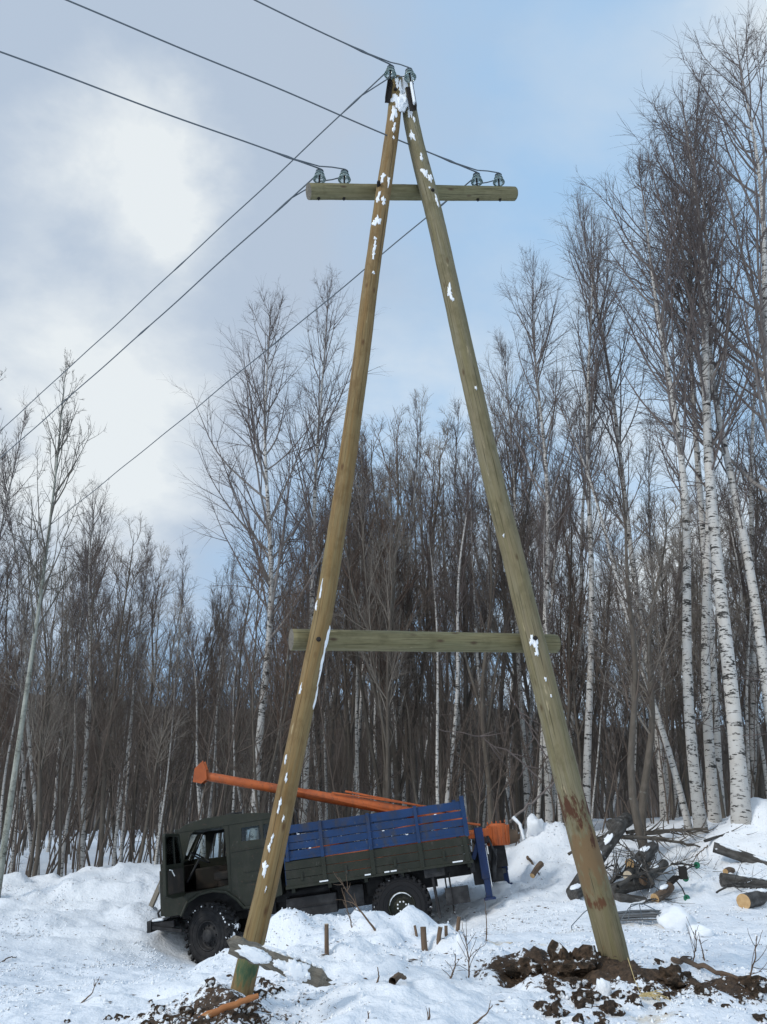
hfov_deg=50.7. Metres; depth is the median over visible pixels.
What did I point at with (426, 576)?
bare tree
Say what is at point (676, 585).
birch tree
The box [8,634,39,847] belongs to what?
birch tree
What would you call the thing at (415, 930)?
stub
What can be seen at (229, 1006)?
stick
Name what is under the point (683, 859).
brush twigs
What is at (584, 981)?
soil clod
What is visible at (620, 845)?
fallen branch
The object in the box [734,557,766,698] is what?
bare tree
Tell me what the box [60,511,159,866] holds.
bare tree
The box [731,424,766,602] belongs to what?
bare tree
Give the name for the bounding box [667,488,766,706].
bare tree
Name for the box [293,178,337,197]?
jumper wire
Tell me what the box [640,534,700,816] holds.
bare tree
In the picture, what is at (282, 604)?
bare tree
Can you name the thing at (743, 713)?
bare tree
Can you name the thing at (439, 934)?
stub
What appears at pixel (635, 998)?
soil clod
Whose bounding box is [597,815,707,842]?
fallen branch
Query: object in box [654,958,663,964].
soil clod
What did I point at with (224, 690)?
birch tree
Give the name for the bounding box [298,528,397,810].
bare tree
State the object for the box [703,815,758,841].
brush limb
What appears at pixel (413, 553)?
bare tree
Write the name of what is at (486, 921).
bare shrub
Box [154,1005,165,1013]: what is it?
soil clod
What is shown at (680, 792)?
birch tree
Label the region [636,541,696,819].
bare tree
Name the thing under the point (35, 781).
bare tree
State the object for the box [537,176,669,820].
birch tree
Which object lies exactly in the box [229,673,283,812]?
bare tree
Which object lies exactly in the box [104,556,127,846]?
birch tree
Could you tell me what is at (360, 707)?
birch tree
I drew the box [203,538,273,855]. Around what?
bare tree
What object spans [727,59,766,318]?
birch tree
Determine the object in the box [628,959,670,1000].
straw
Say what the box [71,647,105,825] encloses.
birch tree
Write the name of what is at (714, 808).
birch tree
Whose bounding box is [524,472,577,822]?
birch tree
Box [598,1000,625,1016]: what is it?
soil clod
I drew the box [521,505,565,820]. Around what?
bare tree
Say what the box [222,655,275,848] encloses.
bare tree
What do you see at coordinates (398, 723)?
bare tree
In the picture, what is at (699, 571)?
birch tree
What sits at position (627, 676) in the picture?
bare tree
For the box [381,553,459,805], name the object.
bare tree
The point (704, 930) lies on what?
snow block
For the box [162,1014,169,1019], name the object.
soil clod
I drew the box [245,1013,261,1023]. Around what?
soil clod
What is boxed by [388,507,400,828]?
birch tree
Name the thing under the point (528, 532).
birch tree
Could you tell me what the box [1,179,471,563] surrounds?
power line
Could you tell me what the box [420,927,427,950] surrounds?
stub
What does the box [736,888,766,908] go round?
log
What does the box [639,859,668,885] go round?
log
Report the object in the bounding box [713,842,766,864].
log
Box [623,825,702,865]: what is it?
fallen branch
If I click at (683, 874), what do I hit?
spare bracket
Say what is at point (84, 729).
bare tree
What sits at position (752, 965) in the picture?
bare shrub
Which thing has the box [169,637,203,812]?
birch tree
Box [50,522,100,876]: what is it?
birch tree
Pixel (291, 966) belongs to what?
timber beam
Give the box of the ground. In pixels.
[0,797,766,1023]
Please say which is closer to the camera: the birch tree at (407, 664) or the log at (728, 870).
the log at (728, 870)
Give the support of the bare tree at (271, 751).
on the ground
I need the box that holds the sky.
[0,0,766,727]
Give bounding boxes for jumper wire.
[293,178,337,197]
[297,159,344,169]
[362,76,403,95]
[369,53,408,67]
[458,163,498,172]
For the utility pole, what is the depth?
8.03 m
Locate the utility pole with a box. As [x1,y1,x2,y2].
[230,64,629,995]
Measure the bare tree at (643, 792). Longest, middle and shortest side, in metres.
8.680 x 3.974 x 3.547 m
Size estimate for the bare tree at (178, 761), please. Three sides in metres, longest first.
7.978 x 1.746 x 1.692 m
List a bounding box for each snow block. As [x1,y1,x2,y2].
[456,933,469,954]
[485,881,512,898]
[526,813,543,837]
[596,978,611,996]
[656,905,698,930]
[688,924,714,937]
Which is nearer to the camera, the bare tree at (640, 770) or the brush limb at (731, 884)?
the brush limb at (731, 884)
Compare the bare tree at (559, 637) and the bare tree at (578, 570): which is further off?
the bare tree at (559, 637)
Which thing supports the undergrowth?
on the ground
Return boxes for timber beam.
[227,935,332,987]
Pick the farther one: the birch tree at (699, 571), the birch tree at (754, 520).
the birch tree at (754, 520)
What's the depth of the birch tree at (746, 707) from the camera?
22.68 m
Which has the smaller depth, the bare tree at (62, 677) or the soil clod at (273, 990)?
the soil clod at (273, 990)
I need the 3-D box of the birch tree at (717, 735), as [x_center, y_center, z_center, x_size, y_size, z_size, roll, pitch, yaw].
[9.260,-4.109,24.398,4.041,25.241,3.760,-12,-27,37]
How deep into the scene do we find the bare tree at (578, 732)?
22.47 m
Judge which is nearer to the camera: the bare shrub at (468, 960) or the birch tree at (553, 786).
the bare shrub at (468, 960)
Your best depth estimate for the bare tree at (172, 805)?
29.48 m
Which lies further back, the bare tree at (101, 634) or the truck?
the bare tree at (101, 634)
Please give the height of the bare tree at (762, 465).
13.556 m
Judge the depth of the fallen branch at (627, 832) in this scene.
17.70 m
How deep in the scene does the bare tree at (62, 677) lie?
39.96 m
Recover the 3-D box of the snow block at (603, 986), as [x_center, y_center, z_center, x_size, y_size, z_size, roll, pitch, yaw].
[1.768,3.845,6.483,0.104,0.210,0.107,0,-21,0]
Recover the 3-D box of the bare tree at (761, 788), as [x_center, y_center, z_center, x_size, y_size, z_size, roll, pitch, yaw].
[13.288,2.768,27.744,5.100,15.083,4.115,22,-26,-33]
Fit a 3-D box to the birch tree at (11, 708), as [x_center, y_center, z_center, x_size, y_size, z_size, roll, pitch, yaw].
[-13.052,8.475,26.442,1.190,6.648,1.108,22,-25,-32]
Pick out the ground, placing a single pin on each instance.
(417, 992)
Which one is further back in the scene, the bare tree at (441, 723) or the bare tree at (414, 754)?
the bare tree at (414, 754)
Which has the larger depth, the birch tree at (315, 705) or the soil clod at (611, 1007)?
the birch tree at (315, 705)
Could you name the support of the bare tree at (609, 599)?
on the ground
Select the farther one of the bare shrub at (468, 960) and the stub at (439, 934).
the stub at (439, 934)
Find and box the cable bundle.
[618,909,661,921]
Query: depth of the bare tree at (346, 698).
24.25 m
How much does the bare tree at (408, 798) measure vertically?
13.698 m
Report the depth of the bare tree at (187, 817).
49.84 m
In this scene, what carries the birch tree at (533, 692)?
on the ground
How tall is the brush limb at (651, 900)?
1.067 m
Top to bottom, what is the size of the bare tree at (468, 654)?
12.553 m
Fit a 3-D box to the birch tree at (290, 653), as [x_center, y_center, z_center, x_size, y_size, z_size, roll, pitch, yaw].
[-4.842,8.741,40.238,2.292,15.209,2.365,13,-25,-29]
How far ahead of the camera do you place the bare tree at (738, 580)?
49.91 m
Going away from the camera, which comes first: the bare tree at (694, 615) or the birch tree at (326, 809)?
the bare tree at (694, 615)
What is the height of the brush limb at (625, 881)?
0.742 m
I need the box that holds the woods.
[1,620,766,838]
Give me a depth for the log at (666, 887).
14.55 m
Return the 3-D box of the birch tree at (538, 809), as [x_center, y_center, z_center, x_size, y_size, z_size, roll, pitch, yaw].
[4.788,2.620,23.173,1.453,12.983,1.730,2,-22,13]
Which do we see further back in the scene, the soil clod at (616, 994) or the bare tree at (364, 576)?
the bare tree at (364, 576)
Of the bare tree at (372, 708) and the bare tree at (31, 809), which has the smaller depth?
the bare tree at (31, 809)
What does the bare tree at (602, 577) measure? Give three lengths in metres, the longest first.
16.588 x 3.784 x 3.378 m
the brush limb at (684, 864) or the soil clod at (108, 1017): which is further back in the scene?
the brush limb at (684, 864)
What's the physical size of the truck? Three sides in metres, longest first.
7.215 x 3.730 x 3.226 m
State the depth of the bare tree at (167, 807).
34.73 m
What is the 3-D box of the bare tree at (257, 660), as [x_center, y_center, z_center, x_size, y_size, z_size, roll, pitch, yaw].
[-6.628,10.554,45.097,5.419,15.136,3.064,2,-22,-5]
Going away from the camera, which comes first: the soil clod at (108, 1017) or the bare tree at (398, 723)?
the soil clod at (108, 1017)
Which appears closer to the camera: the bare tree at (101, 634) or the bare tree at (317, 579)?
the bare tree at (317, 579)
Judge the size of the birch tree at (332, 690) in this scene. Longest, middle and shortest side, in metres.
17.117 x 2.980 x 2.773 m
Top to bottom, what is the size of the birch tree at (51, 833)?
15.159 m
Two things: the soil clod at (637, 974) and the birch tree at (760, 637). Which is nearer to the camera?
the soil clod at (637, 974)
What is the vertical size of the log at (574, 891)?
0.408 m
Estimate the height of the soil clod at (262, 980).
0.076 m
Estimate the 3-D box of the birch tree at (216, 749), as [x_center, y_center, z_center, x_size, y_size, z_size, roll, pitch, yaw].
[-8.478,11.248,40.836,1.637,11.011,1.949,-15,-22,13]
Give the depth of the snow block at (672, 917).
12.07 m
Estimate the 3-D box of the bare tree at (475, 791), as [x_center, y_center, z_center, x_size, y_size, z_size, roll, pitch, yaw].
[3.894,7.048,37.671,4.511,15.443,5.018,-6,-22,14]
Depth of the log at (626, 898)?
14.47 m
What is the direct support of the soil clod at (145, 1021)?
on the ground
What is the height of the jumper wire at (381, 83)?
0.065 m
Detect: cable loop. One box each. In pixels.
[620,903,659,920]
[628,903,642,919]
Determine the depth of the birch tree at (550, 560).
34.80 m
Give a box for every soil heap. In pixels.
[502,957,542,979]
[543,939,599,977]
[654,963,691,989]
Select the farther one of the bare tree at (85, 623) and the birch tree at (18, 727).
the birch tree at (18, 727)
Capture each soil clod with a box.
[103,1015,112,1019]
[114,1013,122,1018]
[141,1019,150,1023]
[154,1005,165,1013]
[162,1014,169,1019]
[170,1015,178,1023]
[179,1006,190,1012]
[180,1009,194,1018]
[183,1020,193,1023]
[194,1006,201,1012]
[194,1019,210,1023]
[200,1007,209,1014]
[205,977,215,986]
[223,1010,232,1019]
[230,995,240,1006]
[242,1002,257,1013]
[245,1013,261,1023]
[249,1016,256,1020]
[254,989,267,998]
[259,977,269,985]
[263,981,272,987]
[268,986,277,994]
[278,986,284,991]
[533,1000,548,1011]
[542,999,570,1017]
[544,978,562,987]
[547,985,556,993]
[550,995,560,1000]
[554,990,565,997]
[568,976,582,988]
[570,993,582,1001]
[572,989,587,996]
[572,1013,584,1023]
[573,997,594,1008]
[574,978,590,987]
[585,989,600,1000]
[593,1011,605,1016]
[594,1018,609,1023]
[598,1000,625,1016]
[610,990,625,998]
[625,993,643,1006]
[631,971,642,977]
[634,986,642,991]
[644,985,653,992]
[653,1002,666,1008]
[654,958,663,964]
[661,990,675,999]
[693,984,713,996]
[732,994,745,1000]
[736,975,766,992]
[747,979,766,986]
[750,991,763,1000]
[751,1013,766,1023]
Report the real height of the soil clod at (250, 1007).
0.078 m
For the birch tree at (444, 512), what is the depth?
27.79 m
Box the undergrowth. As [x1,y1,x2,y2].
[0,497,766,875]
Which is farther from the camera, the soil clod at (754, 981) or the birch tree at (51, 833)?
the birch tree at (51, 833)
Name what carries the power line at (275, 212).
attached to the utility pole
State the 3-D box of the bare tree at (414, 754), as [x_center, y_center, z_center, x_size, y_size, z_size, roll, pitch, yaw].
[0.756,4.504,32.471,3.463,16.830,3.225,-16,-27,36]
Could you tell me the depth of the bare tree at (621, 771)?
24.36 m
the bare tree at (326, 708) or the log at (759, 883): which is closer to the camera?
the log at (759, 883)
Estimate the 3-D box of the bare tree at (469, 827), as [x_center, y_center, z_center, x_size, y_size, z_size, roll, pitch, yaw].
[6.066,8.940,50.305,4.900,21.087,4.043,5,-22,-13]
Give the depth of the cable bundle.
12.34 m
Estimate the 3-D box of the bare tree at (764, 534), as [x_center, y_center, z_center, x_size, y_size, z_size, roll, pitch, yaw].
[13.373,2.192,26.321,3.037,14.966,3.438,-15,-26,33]
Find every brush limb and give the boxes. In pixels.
[605,857,622,876]
[607,837,650,885]
[607,852,669,891]
[615,832,667,884]
[640,861,694,904]
[671,856,720,877]
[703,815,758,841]
[716,856,766,892]
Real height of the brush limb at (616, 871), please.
1.025 m
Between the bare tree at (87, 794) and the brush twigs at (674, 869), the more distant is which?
the bare tree at (87, 794)
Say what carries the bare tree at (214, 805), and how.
on the ground
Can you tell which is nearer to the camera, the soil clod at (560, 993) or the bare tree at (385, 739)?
the soil clod at (560, 993)
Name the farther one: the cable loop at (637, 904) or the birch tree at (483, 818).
the birch tree at (483, 818)
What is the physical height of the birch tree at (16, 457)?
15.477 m
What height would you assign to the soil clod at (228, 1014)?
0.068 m
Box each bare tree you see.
[0,525,101,876]
[0,532,38,863]
[0,541,28,711]
[0,548,30,844]
[0,548,67,757]
[0,623,31,780]
[0,653,26,844]
[1,628,44,762]
[4,563,86,876]
[7,657,85,873]
[21,554,87,849]
[22,693,57,854]
[34,573,67,840]
[40,511,110,861]
[40,603,84,854]
[43,590,95,875]
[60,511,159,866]
[67,688,125,871]
[68,654,124,842]
[70,558,130,827]
[71,535,138,849]
[75,595,144,851]
[75,680,85,772]
[80,549,149,864]
[88,605,182,849]
[104,541,177,847]
[119,570,188,849]
[124,552,188,861]
[124,587,210,862]
[134,617,201,833]
[134,686,189,833]
[152,583,231,860]
[155,675,182,818]
[166,608,250,849]
[169,576,240,833]
[174,553,241,833]
[174,652,198,827]
[184,575,258,824]
[191,634,264,854]
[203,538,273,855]
[214,617,255,856]
[214,692,250,845]
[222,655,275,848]
[229,576,307,780]
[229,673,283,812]
[231,492,326,838]
[240,659,264,811]
[249,573,309,839]
[251,487,336,767]
[254,588,298,759]
[263,618,302,804]
[264,486,352,821]
[266,466,355,847]
[280,465,423,836]
[285,651,352,772]
[286,502,372,745]
[290,591,349,832]
[292,439,390,840]
[297,684,339,833]
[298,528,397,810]
[300,506,332,789]
[302,549,346,819]
[304,436,377,816]
[306,405,448,837]
[309,447,397,830]
[319,465,375,841]
[325,433,387,835]
[332,416,476,835]
[332,419,427,836]
[332,490,401,839]
[335,470,443,806]
[342,553,385,832]
[345,425,439,836]
[362,489,434,819]
[364,450,435,803]
[379,425,440,735]
[380,604,432,831]
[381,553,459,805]
[390,386,493,827]
[392,435,454,804]
[407,414,541,824]
[411,555,463,803]
[412,527,456,800]
[413,459,500,846]
[417,511,500,826]
[431,477,501,793]
[433,426,502,795]
[440,450,556,810]
[450,364,538,815]
[451,566,511,828]
[454,538,507,829]
[467,395,577,828]
[468,617,516,826]
[470,374,585,831]
[478,367,559,822]
[500,520,619,780]
[511,498,585,815]
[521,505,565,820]
[532,447,595,821]
[536,570,601,775]
[540,567,617,765]
[548,429,706,864]
[553,654,595,784]
[554,498,616,736]
[561,569,630,817]
[569,479,708,840]
[571,685,613,817]
[575,555,617,818]
[579,499,649,735]
[587,581,627,812]
[592,704,627,784]
[594,556,677,816]
[597,584,656,791]
[611,578,654,817]
[611,652,674,788]
[612,688,651,816]
[613,702,642,812]
[614,701,640,812]
[620,486,724,815]
[620,699,643,772]
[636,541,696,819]
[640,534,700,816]
[640,571,700,806]
[645,509,698,721]
[655,456,762,818]
[659,470,713,785]
[659,482,730,791]
[666,541,742,722]
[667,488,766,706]
[691,488,744,695]
[696,396,766,798]
[699,571,766,796]
[712,461,766,796]
[713,539,747,813]
[714,510,766,675]
[716,478,766,767]
[720,605,763,758]
[727,407,766,579]
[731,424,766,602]
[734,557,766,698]
[754,411,766,607]
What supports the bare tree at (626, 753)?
on the ground
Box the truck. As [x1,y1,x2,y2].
[147,761,519,963]
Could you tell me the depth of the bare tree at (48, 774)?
48.04 m
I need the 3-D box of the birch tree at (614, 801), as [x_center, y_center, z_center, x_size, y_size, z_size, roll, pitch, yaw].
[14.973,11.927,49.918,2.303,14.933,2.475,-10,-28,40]
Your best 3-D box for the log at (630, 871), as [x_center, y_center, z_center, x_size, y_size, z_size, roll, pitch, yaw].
[4.788,6.816,15.374,0.194,0.288,1.197,-13,-25,30]
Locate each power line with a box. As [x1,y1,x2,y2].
[0,51,319,168]
[0,74,383,430]
[0,178,312,458]
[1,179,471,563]
[65,0,476,172]
[254,0,390,64]
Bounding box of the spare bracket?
[659,862,699,900]
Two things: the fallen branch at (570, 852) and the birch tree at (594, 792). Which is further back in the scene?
the birch tree at (594, 792)
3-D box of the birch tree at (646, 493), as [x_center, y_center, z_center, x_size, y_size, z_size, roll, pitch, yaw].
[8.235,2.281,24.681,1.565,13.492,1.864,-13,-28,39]
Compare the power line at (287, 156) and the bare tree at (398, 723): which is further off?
the bare tree at (398, 723)
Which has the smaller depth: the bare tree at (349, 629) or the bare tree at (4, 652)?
the bare tree at (349, 629)
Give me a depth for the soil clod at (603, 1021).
5.48 m
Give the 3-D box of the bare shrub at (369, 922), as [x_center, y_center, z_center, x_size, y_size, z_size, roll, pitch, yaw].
[-0.338,4.577,9.473,0.564,0.688,0.246,5,-22,-12]
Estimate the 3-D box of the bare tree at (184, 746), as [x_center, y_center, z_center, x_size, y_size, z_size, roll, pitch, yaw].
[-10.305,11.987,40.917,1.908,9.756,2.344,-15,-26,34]
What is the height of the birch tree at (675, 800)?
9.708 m
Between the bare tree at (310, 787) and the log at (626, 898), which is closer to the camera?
the log at (626, 898)
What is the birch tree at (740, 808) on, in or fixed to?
on the ground
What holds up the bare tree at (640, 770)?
on the ground
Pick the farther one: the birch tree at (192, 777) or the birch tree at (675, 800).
the birch tree at (192, 777)
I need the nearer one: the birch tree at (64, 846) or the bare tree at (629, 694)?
the birch tree at (64, 846)
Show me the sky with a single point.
(103, 195)
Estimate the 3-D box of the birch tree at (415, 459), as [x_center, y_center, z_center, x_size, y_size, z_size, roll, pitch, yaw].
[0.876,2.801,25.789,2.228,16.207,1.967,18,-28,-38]
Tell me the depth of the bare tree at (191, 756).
22.50 m
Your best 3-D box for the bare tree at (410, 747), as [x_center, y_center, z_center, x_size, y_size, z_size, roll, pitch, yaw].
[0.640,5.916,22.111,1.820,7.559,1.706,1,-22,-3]
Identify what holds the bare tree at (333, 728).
on the ground
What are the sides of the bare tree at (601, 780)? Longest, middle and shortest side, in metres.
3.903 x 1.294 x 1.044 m
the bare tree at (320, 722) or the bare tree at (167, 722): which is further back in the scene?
the bare tree at (320, 722)
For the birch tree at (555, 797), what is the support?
on the ground
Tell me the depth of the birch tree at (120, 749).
35.08 m
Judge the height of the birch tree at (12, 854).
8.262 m
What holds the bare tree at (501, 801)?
on the ground
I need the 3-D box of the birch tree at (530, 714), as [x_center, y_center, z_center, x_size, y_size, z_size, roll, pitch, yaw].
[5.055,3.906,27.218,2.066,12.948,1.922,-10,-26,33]
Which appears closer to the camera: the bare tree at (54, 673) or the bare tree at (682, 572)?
the bare tree at (682, 572)
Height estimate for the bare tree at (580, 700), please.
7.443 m
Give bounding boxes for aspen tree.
[0,350,106,897]
[0,370,15,509]
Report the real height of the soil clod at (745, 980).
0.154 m
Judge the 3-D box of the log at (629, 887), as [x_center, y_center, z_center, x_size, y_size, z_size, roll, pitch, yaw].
[4.540,6.903,14.905,0.993,0.371,0.240,10,-24,-23]
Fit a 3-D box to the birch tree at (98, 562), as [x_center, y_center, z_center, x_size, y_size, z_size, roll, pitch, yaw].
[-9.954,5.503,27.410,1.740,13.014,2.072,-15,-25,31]
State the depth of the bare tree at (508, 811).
32.04 m
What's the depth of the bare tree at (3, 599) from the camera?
24.72 m
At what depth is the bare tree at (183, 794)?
25.26 m
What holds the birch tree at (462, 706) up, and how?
on the ground
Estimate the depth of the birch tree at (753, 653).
23.89 m
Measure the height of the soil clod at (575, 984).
0.101 m
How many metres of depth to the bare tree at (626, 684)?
51.03 m
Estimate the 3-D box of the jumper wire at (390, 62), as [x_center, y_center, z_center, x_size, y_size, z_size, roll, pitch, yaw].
[0.044,-5.599,10.070,0.555,0.121,0.087,6,-22,-14]
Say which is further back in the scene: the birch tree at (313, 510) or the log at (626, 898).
the birch tree at (313, 510)
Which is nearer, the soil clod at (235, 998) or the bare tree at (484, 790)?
the soil clod at (235, 998)
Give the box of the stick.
[198,993,258,1017]
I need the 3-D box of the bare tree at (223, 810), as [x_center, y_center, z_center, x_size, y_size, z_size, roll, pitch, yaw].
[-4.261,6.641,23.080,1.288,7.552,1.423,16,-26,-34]
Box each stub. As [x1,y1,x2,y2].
[324,923,328,954]
[414,925,417,936]
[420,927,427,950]
[436,926,442,944]
[444,926,447,936]
[456,916,460,931]
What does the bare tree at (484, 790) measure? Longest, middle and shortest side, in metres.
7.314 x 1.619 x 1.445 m
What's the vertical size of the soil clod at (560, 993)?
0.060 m
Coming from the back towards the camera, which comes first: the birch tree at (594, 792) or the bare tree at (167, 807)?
the bare tree at (167, 807)
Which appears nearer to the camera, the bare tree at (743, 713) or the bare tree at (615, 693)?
the bare tree at (743, 713)
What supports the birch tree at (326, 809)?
on the ground
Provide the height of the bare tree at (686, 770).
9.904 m
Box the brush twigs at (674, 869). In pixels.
[658,850,697,879]
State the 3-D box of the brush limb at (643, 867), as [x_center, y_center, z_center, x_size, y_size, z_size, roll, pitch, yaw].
[4.832,6.381,15.037,0.991,0.988,0.628,-10,-24,23]
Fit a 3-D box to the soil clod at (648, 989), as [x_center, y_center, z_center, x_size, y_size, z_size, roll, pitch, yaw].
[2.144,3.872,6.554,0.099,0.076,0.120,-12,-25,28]
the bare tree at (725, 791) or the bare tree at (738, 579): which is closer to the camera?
the bare tree at (738, 579)
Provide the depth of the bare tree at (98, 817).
43.89 m
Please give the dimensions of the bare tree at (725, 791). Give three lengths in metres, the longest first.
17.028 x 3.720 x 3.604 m
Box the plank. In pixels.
[148,880,159,906]
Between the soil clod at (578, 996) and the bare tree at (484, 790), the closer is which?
the soil clod at (578, 996)
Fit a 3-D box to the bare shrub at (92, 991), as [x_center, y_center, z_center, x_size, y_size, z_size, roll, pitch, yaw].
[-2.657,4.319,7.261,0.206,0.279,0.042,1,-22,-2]
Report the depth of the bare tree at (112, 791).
30.53 m
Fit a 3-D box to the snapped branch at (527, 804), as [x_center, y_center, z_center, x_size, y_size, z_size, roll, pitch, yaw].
[3.231,6.219,17.440,1.119,0.893,0.077,0,-21,0]
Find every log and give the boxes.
[530,861,543,877]
[566,821,625,893]
[567,881,582,899]
[606,812,632,829]
[610,878,653,895]
[614,893,645,902]
[623,863,648,878]
[625,854,654,867]
[635,841,658,862]
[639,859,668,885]
[650,882,674,901]
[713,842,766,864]
[719,873,766,888]
[723,867,734,872]
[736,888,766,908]
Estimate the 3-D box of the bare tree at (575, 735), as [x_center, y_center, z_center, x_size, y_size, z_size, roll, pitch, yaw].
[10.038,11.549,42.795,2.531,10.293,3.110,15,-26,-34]
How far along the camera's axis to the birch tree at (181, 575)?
31.07 m
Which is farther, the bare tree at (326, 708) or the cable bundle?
the bare tree at (326, 708)
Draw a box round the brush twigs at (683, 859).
[660,842,704,869]
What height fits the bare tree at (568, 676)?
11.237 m
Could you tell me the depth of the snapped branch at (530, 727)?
19.61 m
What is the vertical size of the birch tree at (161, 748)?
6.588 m
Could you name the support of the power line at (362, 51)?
attached to the utility pole
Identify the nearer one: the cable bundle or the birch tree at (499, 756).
the cable bundle
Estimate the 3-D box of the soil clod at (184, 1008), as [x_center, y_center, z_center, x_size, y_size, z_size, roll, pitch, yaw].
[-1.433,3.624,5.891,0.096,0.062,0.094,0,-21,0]
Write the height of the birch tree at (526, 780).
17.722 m
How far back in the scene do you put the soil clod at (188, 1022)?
5.53 m
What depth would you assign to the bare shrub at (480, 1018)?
5.47 m
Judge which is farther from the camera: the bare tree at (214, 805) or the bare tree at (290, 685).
the bare tree at (214, 805)
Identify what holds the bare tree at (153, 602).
on the ground
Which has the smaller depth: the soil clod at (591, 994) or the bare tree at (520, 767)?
the soil clod at (591, 994)
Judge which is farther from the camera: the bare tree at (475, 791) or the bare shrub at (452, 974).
the bare tree at (475, 791)
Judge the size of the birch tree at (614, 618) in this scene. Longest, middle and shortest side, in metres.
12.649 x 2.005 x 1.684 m
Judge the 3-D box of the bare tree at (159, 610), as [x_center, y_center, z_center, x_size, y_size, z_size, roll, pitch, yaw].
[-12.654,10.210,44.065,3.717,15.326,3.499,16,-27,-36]
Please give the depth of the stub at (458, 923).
9.13 m
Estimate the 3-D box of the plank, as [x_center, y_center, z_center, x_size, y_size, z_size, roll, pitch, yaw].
[-4.620,7.750,16.616,0.160,0.636,0.309,-19,-29,40]
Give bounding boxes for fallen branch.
[389,972,406,984]
[526,856,538,874]
[567,819,618,854]
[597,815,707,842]
[598,820,637,879]
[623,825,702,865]
[625,808,717,846]
[671,956,738,979]
[691,845,707,863]
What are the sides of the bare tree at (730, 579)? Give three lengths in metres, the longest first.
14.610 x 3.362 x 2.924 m
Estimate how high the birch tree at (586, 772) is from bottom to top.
20.136 m
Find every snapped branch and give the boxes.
[438,729,543,789]
[506,687,546,756]
[509,782,554,822]
[512,816,524,839]
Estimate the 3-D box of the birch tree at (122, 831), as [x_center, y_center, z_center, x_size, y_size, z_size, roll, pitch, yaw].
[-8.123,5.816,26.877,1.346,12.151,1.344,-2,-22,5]
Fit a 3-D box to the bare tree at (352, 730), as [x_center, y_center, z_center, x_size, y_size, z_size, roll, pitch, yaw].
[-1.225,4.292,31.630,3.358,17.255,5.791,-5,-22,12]
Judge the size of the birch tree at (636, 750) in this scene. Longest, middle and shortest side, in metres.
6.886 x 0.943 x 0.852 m
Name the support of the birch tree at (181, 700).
on the ground
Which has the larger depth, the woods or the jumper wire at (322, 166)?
the woods
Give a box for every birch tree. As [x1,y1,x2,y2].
[0,388,43,681]
[0,447,48,874]
[0,578,39,854]
[0,604,20,770]
[0,675,23,736]
[0,709,18,761]
[1,529,42,876]
[1,616,27,847]
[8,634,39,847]
[9,604,54,872]
[33,474,143,869]
[43,572,88,851]
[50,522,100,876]
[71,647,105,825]
[73,497,113,867]
[104,526,159,865]
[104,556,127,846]
[113,525,164,861]
[115,683,136,825]
[130,638,147,815]
[151,644,185,864]
[152,673,171,863]
[154,535,198,863]
[154,608,196,856]
[161,275,400,839]
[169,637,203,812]
[171,581,217,856]
[188,734,202,822]
[199,596,239,811]
[200,531,243,857]
[201,637,225,843]
[208,592,246,839]
[219,592,253,845]
[239,264,392,849]
[266,542,305,801]
[271,510,338,838]
[298,660,328,782]
[307,544,362,816]
[319,528,342,819]
[332,451,377,840]
[332,461,401,815]
[351,428,412,833]
[361,614,373,813]
[367,394,436,791]
[368,460,402,823]
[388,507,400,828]
[396,537,418,834]
[410,481,464,804]
[418,591,452,803]
[428,389,483,845]
[428,428,491,828]
[448,451,507,813]
[453,549,466,810]
[465,327,559,828]
[473,439,515,843]
[482,240,630,823]
[491,688,512,828]
[504,399,547,824]
[516,462,542,794]
[518,453,535,794]
[521,192,650,814]
[523,432,575,818]
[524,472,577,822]
[527,471,570,811]
[528,510,544,811]
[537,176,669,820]
[538,461,570,815]
[539,365,692,833]
[552,326,619,822]
[552,458,586,802]
[558,126,748,834]
[577,96,759,822]
[589,70,766,824]
[591,605,619,822]
[593,549,655,755]
[594,656,606,818]
[598,697,611,813]
[607,603,636,811]
[615,0,766,672]
[629,103,766,743]
[630,396,680,808]
[630,582,647,790]
[631,45,753,814]
[635,490,680,817]
[636,542,682,790]
[668,565,706,816]
[689,463,729,791]
[704,464,766,798]
[715,224,766,796]
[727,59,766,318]
[727,485,766,797]
[733,643,745,750]
[745,482,766,553]
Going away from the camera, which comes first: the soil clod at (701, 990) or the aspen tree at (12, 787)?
the soil clod at (701, 990)
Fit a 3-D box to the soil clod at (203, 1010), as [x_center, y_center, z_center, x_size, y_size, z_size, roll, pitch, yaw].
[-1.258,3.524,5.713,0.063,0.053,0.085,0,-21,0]
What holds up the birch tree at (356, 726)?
on the ground
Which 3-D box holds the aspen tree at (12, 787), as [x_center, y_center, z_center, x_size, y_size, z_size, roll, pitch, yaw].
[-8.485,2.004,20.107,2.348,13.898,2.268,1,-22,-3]
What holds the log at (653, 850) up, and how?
on the log at (640, 858)
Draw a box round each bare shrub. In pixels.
[81,977,99,1002]
[333,871,375,930]
[341,888,351,927]
[441,952,459,978]
[456,923,487,977]
[473,1001,492,1023]
[484,900,487,940]
[686,917,698,960]
[698,932,706,960]
[747,928,766,975]
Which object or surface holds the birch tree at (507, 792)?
on the ground
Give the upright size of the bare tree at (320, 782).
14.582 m

